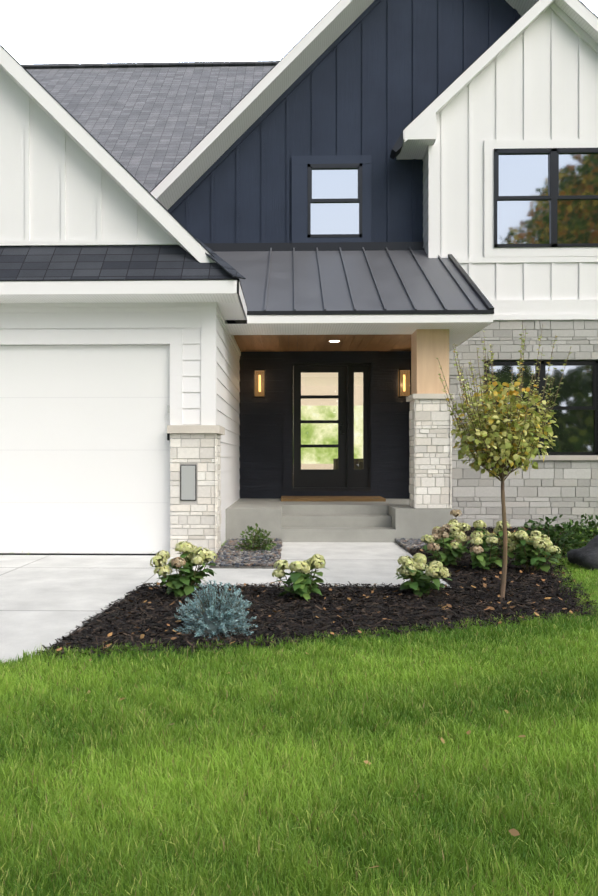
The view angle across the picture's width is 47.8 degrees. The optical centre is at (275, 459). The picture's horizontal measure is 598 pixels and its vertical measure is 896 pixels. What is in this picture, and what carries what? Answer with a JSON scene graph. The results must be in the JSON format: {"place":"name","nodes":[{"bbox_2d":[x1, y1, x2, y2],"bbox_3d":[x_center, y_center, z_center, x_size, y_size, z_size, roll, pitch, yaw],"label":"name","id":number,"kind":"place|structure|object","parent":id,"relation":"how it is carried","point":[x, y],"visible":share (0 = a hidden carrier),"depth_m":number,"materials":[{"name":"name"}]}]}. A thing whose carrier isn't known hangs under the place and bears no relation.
{"place":"outdoors","nodes":[
{"label":"outdoors","id":0,"kind":"place"},
{"bbox_2d":[0,149,427,511],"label":"lap siding","id":1,"kind":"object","parent":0,"point":[265,449],"depth_m":11.32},
{"bbox_2d":[0,542,451,662],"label":"concrete driveway","id":2,"kind":"structure","parent":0,"point":[77,589],"depth_m":6.26,"materials":[{"name":"grey concrete"}]},
{"bbox_2d":[0,556,307,610],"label":"driveway joints","id":3,"kind":"object","parent":2,"relation":"on","point":[63,610],"visible":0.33,"depth_m":6.30,"materials":[{"name":"grey concrete"}]},
{"bbox_2d":[0,650,591,895],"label":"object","id":4,"kind":"structure","parent":0,"point":[317,809],"depth_m":2.16,"materials":[{"name":"green plant"}]},
{"bbox_2d":[0,528,597,895],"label":"lawn grass","id":5,"kind":"structure","parent":4,"relation":"on","point":[408,677],"depth_m":2.41,"materials":[{"name":"green plant"}]},
{"bbox_2d":[0,0,597,548],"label":"exterior trim","id":6,"kind":"structure","parent":4,"relation":"on","point":[422,126],"depth_m":8.31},
{"bbox_2d":[0,345,169,553],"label":"garage door","id":7,"kind":"structure","parent":6,"relation":"attached to","point":[84,449],"depth_m":7.78,"materials":[{"name":"white metal"}]},
{"bbox_2d":[0,397,169,502],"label":"garage door grooves","id":8,"kind":"object","parent":7,"relation":"attached to","point":[84,397],"depth_m":7.78,"materials":[{"name":"white metal"}]},
{"bbox_2d":[0,239,246,323],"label":"roof shingles","id":9,"kind":"object","parent":6,"relation":"attached to","point":[100,262],"visible":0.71,"depth_m":7.49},
{"bbox_2d":[21,61,278,191],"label":"roof shingles","id":10,"kind":"object","parent":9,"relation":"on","point":[149,126],"visible":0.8,"depth_m":14.91,"materials":[{"name":"grey"}]},
{"bbox_2d":[0,0,597,345],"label":"roof edge flashing","id":11,"kind":"object","parent":6,"relation":"on","point":[323,246],"visible":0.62,"depth_m":10.59,"materials":[{"name":"black metal"}]},
{"bbox_2d":[233,334,410,351],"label":"porch ceiling","id":12,"kind":"structure","parent":6,"relation":"attached to","point":[273,343],"depth_m":10.57,"materials":[{"name":"brown wood"}]},
{"bbox_2d":[259,375,404,391],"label":"lantern bulbs","id":13,"kind":"object","parent":6,"relation":"attached to","point":[260,383],"depth_m":11.25,"materials":[{"name":"yellow glass"}]},
{"bbox_2d":[172,399,449,549],"bbox_3d":[0.586,0.165,8.525,3.927,1.943,0.664,0,0,-23],"label":"pier mortar","id":14,"kind":"object","parent":4,"relation":"on","point":[190,503],"visible":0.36,"depth_m":7.63,"materials":[{"name":"grey concrete"}]},
{"bbox_2d":[170,434,216,556],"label":"stone pillar","id":15,"kind":"structure","parent":14,"relation":"attached to","point":[205,488],"depth_m":7.62,"materials":[{"name":"white stone"}]},
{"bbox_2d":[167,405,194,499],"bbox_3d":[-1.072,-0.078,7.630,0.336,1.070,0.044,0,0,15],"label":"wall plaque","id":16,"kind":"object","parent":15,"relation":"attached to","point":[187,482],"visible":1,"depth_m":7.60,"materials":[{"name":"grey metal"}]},
{"bbox_2d":[215,434,220,554],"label":"stone pillar side","id":17,"kind":"structure","parent":14,"relation":"attached to","point":[218,515],"depth_m":7.88,"materials":[{"name":"white stone"}]},
{"bbox_2d":[409,399,415,507],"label":"column","id":18,"kind":"structure","parent":14,"relation":"attached to","point":[411,450],"depth_m":9.24,"materials":[{"name":"white stone"}]},
{"bbox_2d":[411,329,448,393],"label":"wooden column","id":19,"kind":"structure","parent":14,"relation":"on","point":[429,347],"depth_m":9.02,"materials":[{"name":"beige wood"}]},
{"bbox_2d":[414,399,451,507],"bbox_3d":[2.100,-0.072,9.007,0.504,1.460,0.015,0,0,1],"label":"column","id":20,"kind":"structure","parent":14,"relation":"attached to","point":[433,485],"depth_m":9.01,"materials":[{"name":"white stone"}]},
{"bbox_2d":[450,399,450,507],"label":"column","id":21,"kind":"structure","parent":14,"relation":"attached to","point":[450,456],"depth_m":8.98,"materials":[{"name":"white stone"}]},
{"bbox_2d":[226,498,452,541],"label":"porch steps","id":22,"kind":"structure","parent":4,"relation":"on","point":[389,520],"depth_m":9.02,"materials":[{"name":"grey concrete"}]},
{"bbox_2d":[281,496,385,501],"bbox_3d":[0.909,0.639,10.931,1.640,0.045,0.740,0,0,1],"label":"door mat","id":23,"kind":"object","parent":22,"relation":"on","point":[335,498],"depth_m":10.59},
{"bbox_2d":[567,535,597,570],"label":"boulder","id":24,"kind":"object","parent":4,"relation":"on","point":[586,557],"visible":0.6,"depth_m":6.78,"materials":[{"name":"grey stone"}]},
{"bbox_2d":[0,0,597,323],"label":"board-and-batten siding","id":25,"kind":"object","parent":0,"point":[537,78],"depth_m":10.83,"materials":[{"name":"wood"}]},
{"bbox_2d":[0,0,597,334],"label":"fascia","id":26,"kind":"structure","parent":25,"relation":"attached to","point":[261,104],"depth_m":10.72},
{"bbox_2d":[0,148,597,555],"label":"black house frames","id":27,"kind":"structure","parent":25,"relation":"attached to","point":[553,197],"depth_m":10.77,"materials":[{"name":"black metal"}]},
{"bbox_2d":[0,64,597,350],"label":"soffit","id":28,"kind":"structure","parent":25,"relation":"attached to","point":[231,311],"depth_m":8.44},
{"bbox_2d":[292,155,370,242],"bbox_3d":[0.936,-4.328,11.339,1.337,1.530,0.048,0,0,1],"label":"window trim","id":29,"kind":"structure","parent":25,"relation":"attached to","point":[300,199],"depth_m":11.32,"materials":[{"name":"wood"}]},
{"bbox_2d":[311,153,597,451],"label":"window glass","id":30,"kind":"object","parent":25,"relation":"attached to","point":[523,221],"depth_m":10.80,"materials":[{"name":"clear glass"}]},
{"bbox_2d":[449,360,482,459],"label":"stone wall","id":31,"kind":"structure","parent":25,"relation":"attached to","point":[453,389],"depth_m":10.78,"materials":[{"name":"grey stone"}]},
{"bbox_2d":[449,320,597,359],"bbox_3d":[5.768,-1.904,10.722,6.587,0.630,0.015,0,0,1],"label":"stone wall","id":32,"kind":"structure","parent":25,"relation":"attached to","point":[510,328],"depth_m":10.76,"materials":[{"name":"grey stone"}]},
{"bbox_2d":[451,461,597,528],"bbox_3d":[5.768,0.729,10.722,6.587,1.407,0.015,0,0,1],"label":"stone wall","id":33,"kind":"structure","parent":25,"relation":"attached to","point":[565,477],"depth_m":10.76,"materials":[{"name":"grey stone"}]},
{"bbox_2d":[501,456,597,459],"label":"window sill","id":34,"kind":"structure","parent":25,"relation":"attached to","point":[570,457],"depth_m":10.70,"materials":[{"name":"white stone"}]},
{"bbox_2d":[0,0,597,63],"label":"sky","id":35,"kind":"structure","parent":0,"point":[32,31],"materials":[{"name":"white"}]},
{"bbox_2d":[167,394,454,434],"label":"pier capstones","id":36,"kind":"object","parent":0,"point":[216,429],"visible":0.79,"depth_m":7.57,"materials":[{"name":"beige stone"}]},
{"bbox_2d":[36,527,597,662],"bbox_3d":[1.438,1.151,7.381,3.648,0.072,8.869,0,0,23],"label":"mulch bed","id":37,"kind":"object","parent":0,"point":[259,607],"depth_m":4.87,"materials":[{"name":"brown wood"}]},
{"bbox_2d":[173,580,257,640],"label":"blue spruce needles","id":38,"kind":"object","parent":37,"relation":"on","point":[211,628],"visible":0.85,"depth_m":4.25,"materials":[{"name":"teal plant"}]},
{"bbox_2d":[163,324,595,636],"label":"plants","id":39,"kind":"object","parent":37,"relation":"on","point":[501,475],"visible":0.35,"depth_m":5.24,"materials":[{"name":"green plant"}]},
{"bbox_2d":[150,509,560,578],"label":"hydrangea flowers","id":40,"kind":"object","parent":39,"relation":"on","point":[417,561],"visible":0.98,"depth_m":5.55,"materials":[{"name":"plant"}]},
{"bbox_2d":[152,329,597,600],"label":"leaves","id":41,"kind":"object","parent":39,"relation":"attached to","point":[301,581],"visible":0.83,"depth_m":5.33,"materials":[{"name":"green plant"}]},
{"bbox_2d":[209,538,427,566],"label":"bed pebbles","id":42,"kind":"object","parent":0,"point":[228,554],"visible":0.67,"depth_m":7.58,"materials":[{"name":"grey gravel"}]},
{"bbox_2d":[209,541,438,568],"bbox_3d":[0.856,1.134,7.898,3.010,0.105,2.187,0,0,1],"label":"edging","id":43,"kind":"object","parent":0,"point":[253,567],"visible":0.07,"depth_m":6.83,"materials":[{"name":"grey stone"}]},
{"bbox_2d":[292,363,370,490],"bbox_3d":[0.934,-0.542,11.395,1.330,2.157,0.130,0,0,1],"label":"front door","id":44,"kind":"structure","parent":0,"point":[345,476],"depth_m":11.39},
{"bbox_2d":[301,406,362,463],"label":"interior windows","id":45,"kind":"structure","parent":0,"point":[305,426],"depth_m":20.33,"materials":[{"name":"glass"}]},
{"bbox_2d":[215,247,487,310],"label":"metal roof","id":46,"kind":"structure","parent":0,"point":[341,280],"depth_m":9.73,"materials":[{"name":"grey metal"}]},
{"bbox_2d":[449,320,597,526],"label":"joint","id":47,"kind":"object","parent":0,"point":[574,359],"depth_m":10.77,"materials":[{"name":"grey concrete"}]},
{"label":"interior floor","id":48,"kind":"structure","parent":0,"visible":0},
{"bbox_2d":[301,372,362,468],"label":"interior walls","id":49,"kind":"structure","parent":48,"relation":"on","point":[359,392],"depth_m":20.33,"materials":[{"name":"beige paint"}]},
{"bbox_2d":[333,459,362,468],"bbox_3d":[2.078,0.232,15.786,1.400,0.490,0.900,0,0,1],"label":"dark interior","id":50,"kind":"object","parent":48,"relation":"on","point":[356,466],"depth_m":15.34,"materials":[{"name":"grey"}]}
]}

